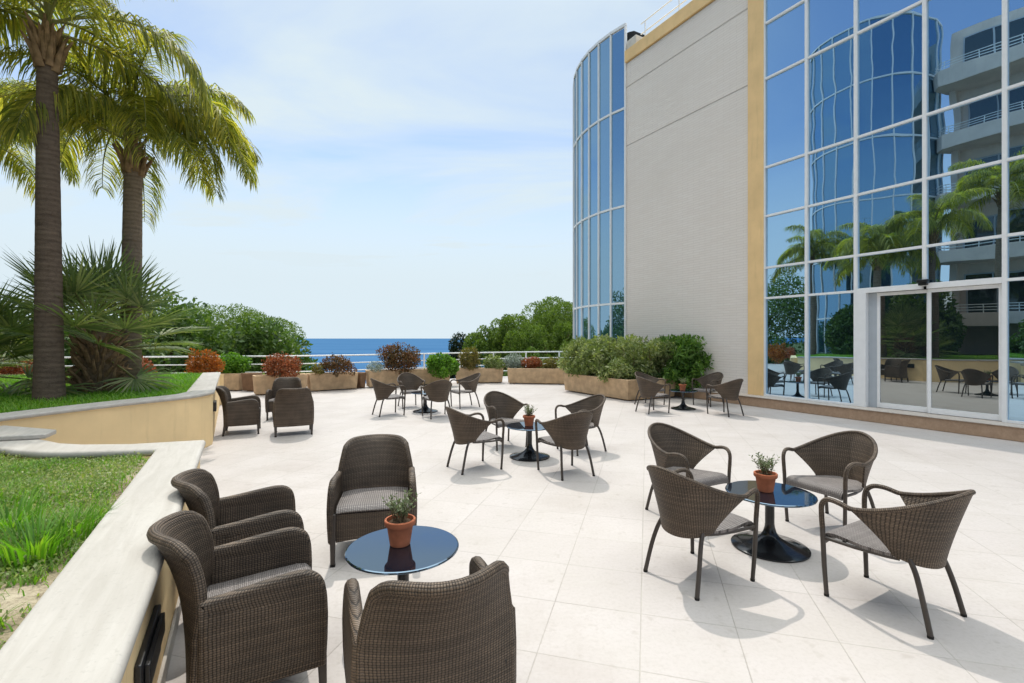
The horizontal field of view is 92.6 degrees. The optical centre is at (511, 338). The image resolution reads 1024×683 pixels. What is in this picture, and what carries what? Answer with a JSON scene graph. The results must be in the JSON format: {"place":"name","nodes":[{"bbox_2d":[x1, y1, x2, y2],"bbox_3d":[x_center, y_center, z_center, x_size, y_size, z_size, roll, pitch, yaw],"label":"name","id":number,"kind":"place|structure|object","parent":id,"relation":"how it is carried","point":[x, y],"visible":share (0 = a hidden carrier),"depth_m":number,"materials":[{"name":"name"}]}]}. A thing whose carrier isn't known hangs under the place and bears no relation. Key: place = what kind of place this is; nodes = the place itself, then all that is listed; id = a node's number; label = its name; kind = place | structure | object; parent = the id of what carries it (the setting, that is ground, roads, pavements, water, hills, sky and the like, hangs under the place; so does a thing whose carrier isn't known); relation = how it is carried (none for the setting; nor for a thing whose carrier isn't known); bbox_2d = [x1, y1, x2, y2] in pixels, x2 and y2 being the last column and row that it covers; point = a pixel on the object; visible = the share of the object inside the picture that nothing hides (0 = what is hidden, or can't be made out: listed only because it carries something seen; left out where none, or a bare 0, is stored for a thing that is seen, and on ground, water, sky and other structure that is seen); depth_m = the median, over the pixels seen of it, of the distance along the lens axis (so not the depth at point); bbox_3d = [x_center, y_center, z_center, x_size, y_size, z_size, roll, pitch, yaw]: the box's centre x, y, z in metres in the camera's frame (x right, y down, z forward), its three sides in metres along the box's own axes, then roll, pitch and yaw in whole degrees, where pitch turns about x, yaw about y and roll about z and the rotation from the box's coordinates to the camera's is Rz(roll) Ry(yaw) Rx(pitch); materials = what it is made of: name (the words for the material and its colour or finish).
{"place":"outdoors","nodes":[
{"label":"outdoors","id":0,"kind":"place"},
{"bbox_2d":[0,0,691,338],"label":"sky","id":1,"kind":"structure","parent":0,"point":[415,177],"materials":[{"name":"blue"}]},
{"bbox_2d":[296,339,486,371],"bbox_3d":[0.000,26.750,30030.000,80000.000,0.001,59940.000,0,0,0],"label":"sea","id":2,"kind":"structure","parent":0,"point":[341,346],"depth_m":1422.61,"materials":[{"name":"liquid"}]},
{"bbox_2d":[165,376,1023,682],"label":"terrace","id":3,"kind":"structure","parent":0,"point":[593,602],"depth_m":4.05,"materials":[{"name":"tile"}]},
{"bbox_2d":[0,425,205,682],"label":"planter wall","id":4,"kind":"structure","parent":3,"relation":"on","point":[106,608],"depth_m":2.04,"materials":[{"name":"stone"}]},
{"bbox_2d":[0,459,148,647],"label":"bed soil","id":5,"kind":"structure","parent":4,"relation":"in","point":[13,598],"depth_m":2.08,"materials":[{"name":"beige soil"}]},
{"bbox_2d":[0,483,88,531],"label":"grass tussock","id":6,"kind":"object","parent":5,"relation":"on","point":[27,508],"depth_m":2.78,"materials":[{"name":"green plant"}]},
{"bbox_2d":[0,503,123,571],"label":"grass tussock","id":7,"kind":"object","parent":5,"relation":"on","point":[40,550],"depth_m":2.42,"materials":[{"name":"green plant"}]},
{"bbox_2d":[3,496,122,542],"bbox_3d":[-2.432,1.014,2.699,0.464,0.172,0.453,0,0,17],"label":"grass tussock","id":8,"kind":"object","parent":5,"relation":"on","point":[88,532],"depth_m":2.70,"materials":[{"name":"green plant"}]},
{"bbox_2d":[0,453,146,648],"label":"weeds","id":9,"kind":"object","parent":5,"relation":"on","point":[20,542],"visible":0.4,"depth_m":3.10,"materials":[{"name":"green plant"}]},
{"bbox_2d":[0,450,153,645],"bbox_3d":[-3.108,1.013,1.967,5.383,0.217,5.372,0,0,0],"label":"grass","id":10,"kind":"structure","parent":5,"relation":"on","point":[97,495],"depth_m":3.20,"materials":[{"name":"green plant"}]},
{"bbox_2d":[0,372,223,447],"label":"planter wall","id":11,"kind":"structure","parent":3,"relation":"on","point":[191,414],"depth_m":6.80,"materials":[{"name":"paint"}]},
{"bbox_2d":[0,359,32,373],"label":"shrub","id":12,"kind":"object","parent":11,"relation":"in","point":[13,370],"visible":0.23,"depth_m":13.02,"materials":[{"name":"red plant"}]},
{"bbox_2d":[142,355,156,372],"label":"shrub","id":13,"kind":"object","parent":11,"relation":"on","point":[145,360],"visible":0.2,"depth_m":13.44,"materials":[{"name":"red plant"}]},
{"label":"lawn soil","id":14,"kind":"structure","parent":11,"relation":"in","visible":0},
{"bbox_2d":[0,279,70,397],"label":"fan palm","id":15,"kind":"object","parent":14,"relation":"on","point":[20,349],"visible":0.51,"depth_m":7.96,"materials":[{"name":"green plant"}]},
{"bbox_2d":[0,77,81,205],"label":"queen palm","id":16,"kind":"object","parent":14,"relation":"on","point":[18,169],"visible":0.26,"depth_m":13.19,"materials":[{"name":"green plant"}]},
{"bbox_2d":[0,372,204,412],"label":"grass","id":17,"kind":"structure","parent":14,"relation":"on","point":[14,402],"depth_m":7.71,"materials":[{"name":"green plant"}]},
{"bbox_2d":[0,235,206,396],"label":"fan palm","id":18,"kind":"object","parent":14,"relation":"on","point":[97,359],"visible":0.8,"depth_m":8.23,"materials":[{"name":"green plant"}]},
{"bbox_2d":[0,0,213,401],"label":"queen palm","id":19,"kind":"object","parent":14,"relation":"on","point":[50,47],"visible":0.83,"depth_m":7.39,"materials":[{"name":"green plant"}]},
{"bbox_2d":[0,0,262,387],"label":"queen palm","id":20,"kind":"object","parent":14,"relation":"on","point":[123,121],"visible":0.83,"depth_m":8.94,"materials":[{"name":"green plant"}]},
{"bbox_2d":[184,348,225,373],"bbox_3d":[-8.569,0.832,13.634,0.958,1.162,0.941,0,0,-35],"label":"shrub","id":21,"kind":"object","parent":14,"relation":"in","point":[212,362],"visible":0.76,"depth_m":13.42,"materials":[{"name":"orange plant"}]},
{"bbox_2d":[221,373,242,390],"bbox_3d":[-9.335,1.460,16.470,0.743,0.580,0.497,0,0,12],"label":"planter box","id":22,"kind":"object","parent":3,"relation":"on","point":[233,382],"visible":0.56,"depth_m":16.23,"materials":[{"name":"stone"}]},
{"bbox_2d":[216,352,252,373],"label":"shrub","id":23,"kind":"object","parent":22,"relation":"in","point":[239,365],"visible":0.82,"depth_m":16.44,"materials":[{"name":"green plant"}]},
{"bbox_2d":[146,510,327,682],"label":"wicker armchair","id":24,"kind":"object","parent":3,"relation":"on","point":[254,609],"visible":1,"depth_m":2.26,"materials":[{"name":"brown wicker"}]},
{"bbox_2d":[171,468,303,546],"bbox_3d":[-1.834,1.317,3.287,0.756,0.867,0.683,0,0,-29],"label":"wicker armchair","id":25,"kind":"object","parent":3,"relation":"on","point":[236,517],"visible":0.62,"depth_m":3.24,"materials":[{"name":"brown wicker"}]},
{"bbox_2d":[216,386,260,436],"bbox_3d":[-5.101,1.317,9.091,0.755,0.867,0.683,0,0,-25],"label":"wicker armchair","id":26,"kind":"object","parent":3,"relation":"on","point":[242,411],"visible":0.97,"depth_m":8.85,"materials":[{"name":"brown wicker"}]},
{"bbox_2d":[241,372,261,391],"bbox_3d":[-8.626,1.450,16.220,0.458,0.600,0.448,0,0,13],"label":"planter box","id":27,"kind":"object","parent":3,"relation":"on","point":[247,381],"visible":0.75,"depth_m":16.02,"materials":[{"name":"stone"}]},
{"bbox_2d":[252,373,307,394],"bbox_3d":[-7.342,1.450,15.515,1.528,0.600,0.517,0,0,-35],"label":"planter box","id":28,"kind":"object","parent":3,"relation":"on","point":[262,384],"visible":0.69,"depth_m":15.08,"materials":[{"name":"stone"}]},
{"bbox_2d":[261,351,302,377],"bbox_3d":[-7.142,0.832,15.173,1.299,0.914,0.897,0,0,0],"label":"shrub","id":29,"kind":"object","parent":28,"relation":"in","point":[273,368],"visible":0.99,"depth_m":15.04,"materials":[{"name":"red plant"}]},
{"bbox_2d":[265,377,301,420],"bbox_3d":[-5.007,1.317,10.826,0.683,0.867,0.756,0,0,-14],"label":"wicker armchair","id":30,"kind":"object","parent":3,"relation":"on","point":[284,382],"visible":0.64,"depth_m":10.95,"materials":[{"name":"brown wicker"}]},
{"bbox_2d":[273,388,313,436],"bbox_3d":[-4.001,1.317,8.969,0.683,0.867,0.755,0,0,-25],"label":"wicker armchair","id":31,"kind":"object","parent":3,"relation":"on","point":[292,407],"visible":1,"depth_m":8.73,"materials":[{"name":"brown wicker"}]},
{"bbox_2d":[65,351,572,372],"bbox_3d":[-10.217,1.177,17.830,28.273,1.147,2.432,0,0,-18],"label":"railing","id":32,"kind":"object","parent":3,"relation":"on","point":[525,352],"visible":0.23,"depth_m":18.32,"materials":[{"name":"white metal"}]},
{"bbox_2d":[306,371,357,390],"bbox_3d":[-6.091,1.458,16.596,1.595,0.585,0.517,0,0,-35],"label":"planter box","id":33,"kind":"object","parent":3,"relation":"on","point":[327,381],"visible":0.76,"depth_m":16.35,"materials":[{"name":"stone"}]},
{"bbox_2d":[311,363,324,376],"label":"shrub","id":34,"kind":"object","parent":33,"relation":"in","point":[319,369],"visible":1,"depth_m":16.01,"materials":[{"name":"green plant"}]},
{"bbox_2d":[319,352,356,376],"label":"shrub","id":35,"kind":"object","parent":33,"relation":"in","point":[334,364],"visible":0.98,"depth_m":16.27,"materials":[{"name":"red plant"}]},
{"bbox_2d":[357,372,366,388],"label":"planter box","id":36,"kind":"object","parent":3,"relation":"on","point":[361,381],"visible":0.56,"depth_m":17.11,"materials":[{"name":"stone"}]},
{"bbox_2d":[326,434,416,567],"bbox_3d":[-1.165,1.317,4.166,0.683,0.867,0.756,0,0,-13],"label":"wicker armchair","id":37,"kind":"object","parent":3,"relation":"on","point":[372,470],"visible":0.9,"depth_m":4.24,"materials":[{"name":"brown wicker"}]},
{"bbox_2d":[370,378,405,416],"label":"tub chair","id":38,"kind":"object","parent":3,"relation":"on","point":[382,391],"visible":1,"depth_m":10.95,"materials":[{"name":"brown wicker"}]},
{"bbox_2d":[345,526,458,580],"bbox_3d":[-0.674,1.519,3.030,0.687,0.462,0.687,0,0,0],"label":"pedestal table","id":39,"kind":"object","parent":3,"relation":"on","point":[426,548],"visible":0.35,"depth_m":2.94,"materials":[{"name":"black glass"}]},
{"bbox_2d":[381,488,419,547],"bbox_3d":[-0.711,1.121,3.067,0.219,0.332,0.208,0,0,25],"label":"potted plant","id":40,"kind":"object","parent":39,"relation":"on","point":[399,524],"visible":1,"depth_m":3.02,"materials":[{"name":"green plant"}]},
{"bbox_2d":[365,368,449,386],"bbox_3d":[-3.822,1.450,18.175,3.085,0.600,0.548,0,0,-28],"label":"planter box","id":41,"kind":"object","parent":3,"relation":"on","point":[387,376],"visible":0.46,"depth_m":17.65,"materials":[{"name":"stone"}]},
{"bbox_2d":[366,360,384,372],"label":"shrub","id":42,"kind":"object","parent":41,"relation":"in","point":[378,366],"visible":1,"depth_m":17.33,"materials":[{"name":"green plant"}]},
{"bbox_2d":[375,342,420,373],"bbox_3d":[-4.069,0.726,17.679,1.672,1.245,0.977,0,0,0],"label":"shrub","id":43,"kind":"object","parent":41,"relation":"in","point":[408,358],"visible":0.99,"depth_m":17.51,"materials":[{"name":"red plant"}]},
{"bbox_2d":[424,352,459,378],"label":"shrub","id":44,"kind":"object","parent":41,"relation":"in","point":[445,365],"visible":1,"depth_m":17.69,"materials":[{"name":"green plant"}]},
{"bbox_2d":[397,372,424,408],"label":"tub chair","id":45,"kind":"object","parent":3,"relation":"on","point":[410,382],"visible":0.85,"depth_m":12.74,"materials":[{"name":"brown wicker"}]},
{"bbox_2d":[411,391,437,412],"bbox_3d":[-2.070,1.519,11.690,0.687,0.462,0.687,0,0,0],"label":"pedestal table","id":46,"kind":"object","parent":3,"relation":"on","point":[426,408],"visible":0.73,"depth_m":11.60,"materials":[{"name":"black metal"}]},
{"bbox_2d":[342,556,516,682],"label":"wicker armchair","id":47,"kind":"object","parent":3,"relation":"on","point":[461,630],"visible":1,"depth_m":1.85,"materials":[{"name":"brown wicker"}]},
{"bbox_2d":[420,380,451,418],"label":"tub chair","id":48,"kind":"object","parent":3,"relation":"on","point":[437,391],"visible":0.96,"depth_m":10.68,"materials":[{"name":"brown wicker"}]},
{"bbox_2d":[450,373,480,408],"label":"tub chair","id":49,"kind":"object","parent":3,"relation":"on","point":[469,384],"visible":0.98,"depth_m":12.50,"materials":[{"name":"brown wicker"}]},
{"bbox_2d":[445,406,504,474],"bbox_3d":[-0.554,1.322,6.593,0.719,0.855,0.682,0,0,-31],"label":"tub chair","id":50,"kind":"object","parent":3,"relation":"on","point":[467,429],"visible":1,"depth_m":6.37,"materials":[{"name":"brown wicker"}]},
{"bbox_2d":[456,368,502,382],"bbox_3d":[-1.291,1.460,19.233,1.848,0.580,0.547,0,0,-9],"label":"planter box","id":51,"kind":"object","parent":3,"relation":"on","point":[495,375],"visible":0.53,"depth_m":19.02,"materials":[{"name":"stone"}]},
{"bbox_2d":[457,346,481,370],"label":"shrub","id":52,"kind":"object","parent":51,"relation":"on","point":[469,360],"visible":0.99,"depth_m":18.84,"materials":[{"name":"green plant"}]},
{"bbox_2d":[482,353,505,370],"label":"shrub","id":53,"kind":"object","parent":51,"relation":"in","point":[497,364],"visible":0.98,"depth_m":19.11,"materials":[{"name":"green plant"}]},
{"bbox_2d":[484,391,527,450],"bbox_3d":[-0.154,1.322,8.035,0.682,0.855,0.718,0,0,-28],"label":"tub chair","id":54,"kind":"object","parent":3,"relation":"on","point":[506,408],"visible":0.8,"depth_m":8.22,"materials":[{"name":"brown wicker"}]},
{"bbox_2d":[506,422,549,461],"bbox_3d":[0.260,1.519,7.220,0.687,0.462,0.687,0,0,0],"label":"pedestal table","id":55,"kind":"object","parent":3,"relation":"on","point":[528,454],"visible":0.85,"depth_m":7.13,"materials":[{"name":"black metal"}]},
{"bbox_2d":[523,404,537,425],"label":"potted plant","id":56,"kind":"object","parent":55,"relation":"on","point":[528,417],"visible":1,"depth_m":7.15,"materials":[{"name":"orange plant"}]},
{"bbox_2d":[507,367,566,384],"bbox_3d":[1.023,1.450,18.867,2.366,0.600,0.548,0,0,10],"label":"planter box","id":57,"kind":"object","parent":3,"relation":"on","point":[535,375],"visible":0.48,"depth_m":18.64,"materials":[{"name":"stone"}]},
{"bbox_2d":[502,352,522,367],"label":"shrub","id":58,"kind":"object","parent":57,"relation":"in","point":[514,362],"visible":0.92,"depth_m":19.11,"materials":[{"name":"green plant"}]},
{"bbox_2d":[520,356,542,367],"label":"shrub","id":59,"kind":"object","parent":57,"relation":"in","point":[531,363],"visible":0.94,"depth_m":18.99,"materials":[{"name":"red plant"}]},
{"bbox_2d":[540,356,567,368],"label":"shrub","id":60,"kind":"object","parent":57,"relation":"in","point":[551,365],"visible":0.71,"depth_m":18.79,"materials":[{"name":"green plant"}]},
{"bbox_2d":[535,411,594,480],"bbox_3d":[0.727,1.322,6.334,0.682,0.855,0.718,0,0,-25],"label":"tub chair","id":61,"kind":"object","parent":3,"relation":"on","point":[569,431],"visible":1,"depth_m":6.11,"materials":[{"name":"brown wicker"}]},
{"bbox_2d":[555,394,606,455],"bbox_3d":[1.130,1.322,7.665,0.718,0.855,0.682,0,0,-29],"label":"tub chair","id":62,"kind":"object","parent":3,"relation":"on","point":[593,404],"visible":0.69,"depth_m":7.83,"materials":[{"name":"brown wicker"}]},
{"bbox_2d":[563,373,675,399],"bbox_3d":[3.275,1.450,15.353,1.896,0.600,3.182,0,0,-28],"label":"planter box","id":63,"kind":"object","parent":3,"relation":"on","point":[624,389],"visible":0.57,"depth_m":14.36,"materials":[{"name":"stone"}]},
{"bbox_2d":[555,333,683,382],"bbox_3d":[3.357,0.615,15.521,2.729,1.606,3.790,0,0,-28],"label":"hedge","id":64,"kind":"object","parent":63,"relation":"in","point":[603,356],"visible":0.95,"depth_m":14.63,"materials":[{"name":"green plant"}]},
{"bbox_2d":[655,333,713,392],"bbox_3d":[5.125,0.698,14.507,1.668,1.803,1.488,0,0,0],"label":"tall shrub","id":65,"kind":"object","parent":63,"relation":"in","point":[689,364],"visible":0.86,"depth_m":14.15,"materials":[{"name":"green plant"}]},
{"bbox_2d":[634,371,665,406],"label":"tub chair","id":66,"kind":"object","parent":3,"relation":"on","point":[646,376],"visible":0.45,"depth_m":13.09,"materials":[{"name":"brown wicker"}]},
{"bbox_2d":[635,377,670,413],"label":"tub chair","id":67,"kind":"object","parent":3,"relation":"on","point":[649,389],"visible":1,"depth_m":11.37,"materials":[{"name":"brown wicker"}]},
{"bbox_2d":[671,389,697,410],"bbox_3d":[4.240,1.519,12.120,0.687,0.462,0.687,0,0,0],"label":"pedestal table","id":68,"kind":"object","parent":3,"relation":"on","point":[682,406],"visible":0.91,"depth_m":12.04,"materials":[{"name":"black metal"}]},
{"bbox_2d":[678,378,687,390],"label":"potted plant","id":69,"kind":"object","parent":68,"relation":"on","point":[682,385],"visible":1,"depth_m":12.05,"materials":[{"name":"orange plant"}]},
{"bbox_2d":[645,422,731,509],"bbox_3d":[1.693,1.322,4.895,0.682,0.855,0.718,0,0,-28],"label":"tub chair","id":70,"kind":"object","parent":3,"relation":"on","point":[674,448],"visible":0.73,"depth_m":5.04,"materials":[{"name":"brown wicker"}]},
{"bbox_2d":[643,465,759,600],"bbox_3d":[1.326,1.322,3.594,0.718,0.855,0.682,0,0,-31],"label":"tub chair","id":71,"kind":"object","parent":3,"relation":"on","point":[690,508],"visible":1,"depth_m":3.38,"materials":[{"name":"brown wicker"}]},
{"bbox_2d":[692,372,722,406],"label":"tub chair","id":72,"kind":"object","parent":3,"relation":"on","point":[714,378],"visible":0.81,"depth_m":12.99,"materials":[{"name":"brown wicker"}]},
{"bbox_2d":[706,379,743,416],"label":"tub chair","id":73,"kind":"object","parent":3,"relation":"on","point":[729,390],"visible":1,"depth_m":10.97,"materials":[{"name":"brown wicker"}]},
{"bbox_2d":[725,480,817,562],"bbox_3d":[2.160,1.519,4.100,0.687,0.462,0.687,0,0,0],"label":"pedestal table","id":74,"kind":"object","parent":3,"relation":"on","point":[773,545],"visible":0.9,"depth_m":4.01,"materials":[{"name":"black glass"}]},
{"bbox_2d":[749,452,779,492],"bbox_3d":[2.143,1.128,4.118,0.200,0.319,0.211,0,0,-22],"label":"potted plant","id":75,"kind":"object","parent":74,"relation":"on","point":[766,478],"visible":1,"depth_m":4.09,"materials":[{"name":"orange plant"}]},
{"bbox_2d":[781,430,877,542],"bbox_3d":[3.036,1.322,4.582,0.718,0.855,0.682,0,0,-26],"label":"tub chair","id":76,"kind":"object","parent":3,"relation":"on","point":[839,464],"visible":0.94,"depth_m":4.68,"materials":[{"name":"brown wicker"}]},
{"bbox_2d":[819,484,975,639],"bbox_3d":[2.525,1.322,3.175,0.682,0.855,0.718,0,0,-29],"label":"tub chair","id":77,"kind":"object","parent":3,"relation":"on","point":[919,529],"visible":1,"depth_m":2.98,"materials":[{"name":"brown wicker"}]},
{"bbox_3d":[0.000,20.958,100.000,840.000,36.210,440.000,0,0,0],"label":"ground","id":78,"kind":"structure","parent":0,"visible":0},
{"bbox_2d":[0,333,32,370],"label":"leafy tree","id":79,"kind":"object","parent":78,"relation":"on","point":[8,353],"visible":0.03,"depth_m":15.70,"materials":[{"name":"green plant"}]},
{"bbox_2d":[17,309,91,370],"bbox_3d":[-18.337,1.665,19.484,5.555,6.477,5.677,0,0,0],"label":"leafy tree","id":80,"kind":"object","parent":78,"relation":"on","point":[67,350],"visible":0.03,"depth_m":18.31,"materials":[{"name":"green plant"}]},
{"bbox_2d":[73,286,237,372],"bbox_3d":[-14.663,1.508,20.605,5.238,7.374,5.901,0,0,0],"label":"leafy tree","id":81,"kind":"object","parent":78,"relation":"on","point":[206,339],"visible":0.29,"depth_m":20.53,"materials":[{"name":"green plant"}]},
{"bbox_2d":[142,303,306,369],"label":"pine tree","id":82,"kind":"object","parent":78,"relation":"on","point":[228,323],"visible":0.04,"depth_m":42.72,"materials":[{"name":"green plant"}]},
{"bbox_2d":[211,315,317,374],"bbox_3d":[-11.243,2.164,21.946,5.018,6.487,5.136,0,0,0],"label":"leafy tree","id":83,"kind":"object","parent":78,"relation":"on","point":[267,337],"visible":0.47,"depth_m":20.98,"materials":[{"name":"green plant"}]},
{"bbox_2d":[448,332,473,378],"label":"dark tree","id":84,"kind":"object","parent":78,"relation":"on","point":[452,347],"visible":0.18,"depth_m":49.43,"materials":[{"name":"green plant"}]},
{"bbox_2d":[462,314,532,374],"bbox_3d":[-0.681,2.418,37.924,6.428,8.730,5.170,0,0,0],"label":"pine tree","id":85,"kind":"object","parent":78,"relation":"on","point":[497,339],"visible":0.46,"depth_m":37.23,"materials":[{"name":"green plant"}]},
{"bbox_2d":[478,354,516,375],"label":"bush","id":86,"kind":"object","parent":78,"relation":"on","point":[505,373],"visible":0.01,"depth_m":26.25,"materials":[{"name":"green plant"}]},
{"bbox_2d":[498,296,572,355],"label":"pine tree","id":87,"kind":"object","parent":78,"relation":"on","point":[548,317],"visible":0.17,"depth_m":40.18,"materials":[{"name":"green plant"}]},
{"bbox_2d":[518,320,572,367],"bbox_3d":[3.031,2.800,35.978,6.144,8.310,5.260,0,0,0],"label":"pine tree","id":88,"kind":"object","parent":78,"relation":"on","point":[562,334],"visible":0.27,"depth_m":35.58,"materials":[{"name":"green plant"}]},
{"bbox_2d":[531,348,570,367],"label":"bush","id":89,"kind":"object","parent":78,"relation":"on","point":[543,358],"visible":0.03,"depth_m":26.93,"materials":[{"name":"green plant"}]},
{"bbox_2d":[573,0,1023,441],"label":"hotel building","id":90,"kind":"structure","parent":78,"relation":"on","point":[815,207],"depth_m":11.52,"materials":[{"name":"glass"}]},
{"bbox_2d":[877,289,927,412],"bbox_3d":[8.122,0.254,10.168,0.040,2.468,0.930,0,0,-29],"label":"sliding door","id":91,"kind":"structure","parent":90,"relation":"in","point":[902,316],"depth_m":10.16,"materials":[{"name":"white glass"}]},
{"bbox_2d":[928,284,1001,420],"bbox_3d":[8.558,0.254,9.270,0.040,2.468,1.100,0,0,-29],"label":"sliding door","id":92,"kind":"structure","parent":90,"relation":"in","point":[965,323],"depth_m":9.23,"materials":[{"name":"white glass"}]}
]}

